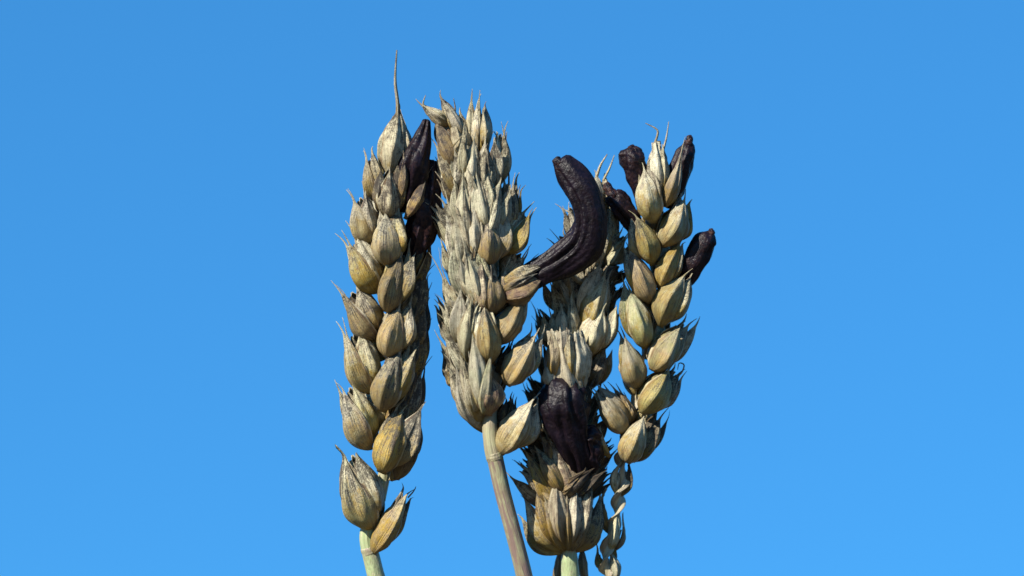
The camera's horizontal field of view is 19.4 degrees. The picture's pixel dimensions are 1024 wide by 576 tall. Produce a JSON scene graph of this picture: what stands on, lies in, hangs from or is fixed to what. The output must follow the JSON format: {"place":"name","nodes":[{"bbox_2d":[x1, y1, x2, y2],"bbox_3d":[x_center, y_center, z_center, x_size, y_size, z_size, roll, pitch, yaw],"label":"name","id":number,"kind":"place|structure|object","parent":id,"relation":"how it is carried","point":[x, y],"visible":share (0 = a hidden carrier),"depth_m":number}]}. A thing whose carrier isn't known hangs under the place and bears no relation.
{"place":"outdoors","nodes":[
{"label":"outdoors","id":0,"kind":"place"},
{"bbox_2d":[0,0,1023,575],"label":"sky","id":1,"kind":"structure","parent":0,"point":[176,176]},
{"bbox_3d":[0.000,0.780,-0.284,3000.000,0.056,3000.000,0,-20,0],"label":"field soil","id":2,"kind":"structure","parent":0,"visible":0},
{"bbox_2d":[331,50,441,575],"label":"wheat ear","id":3,"kind":"object","parent":2,"relation":"on","point":[389,257],"visible":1,"depth_m":0.60},
{"bbox_2d":[416,90,607,575],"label":"wheat ear","id":4,"kind":"object","parent":2,"relation":"on","point":[482,220],"visible":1,"depth_m":0.59},
{"bbox_2d":[506,154,628,575],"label":"wheat ear","id":5,"kind":"object","parent":2,"relation":"on","point":[567,454],"visible":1,"depth_m":0.60},
{"bbox_2d":[589,122,715,575],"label":"wheat ear","id":6,"kind":"object","parent":2,"relation":"on","point":[655,301],"visible":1,"depth_m":0.60}
]}

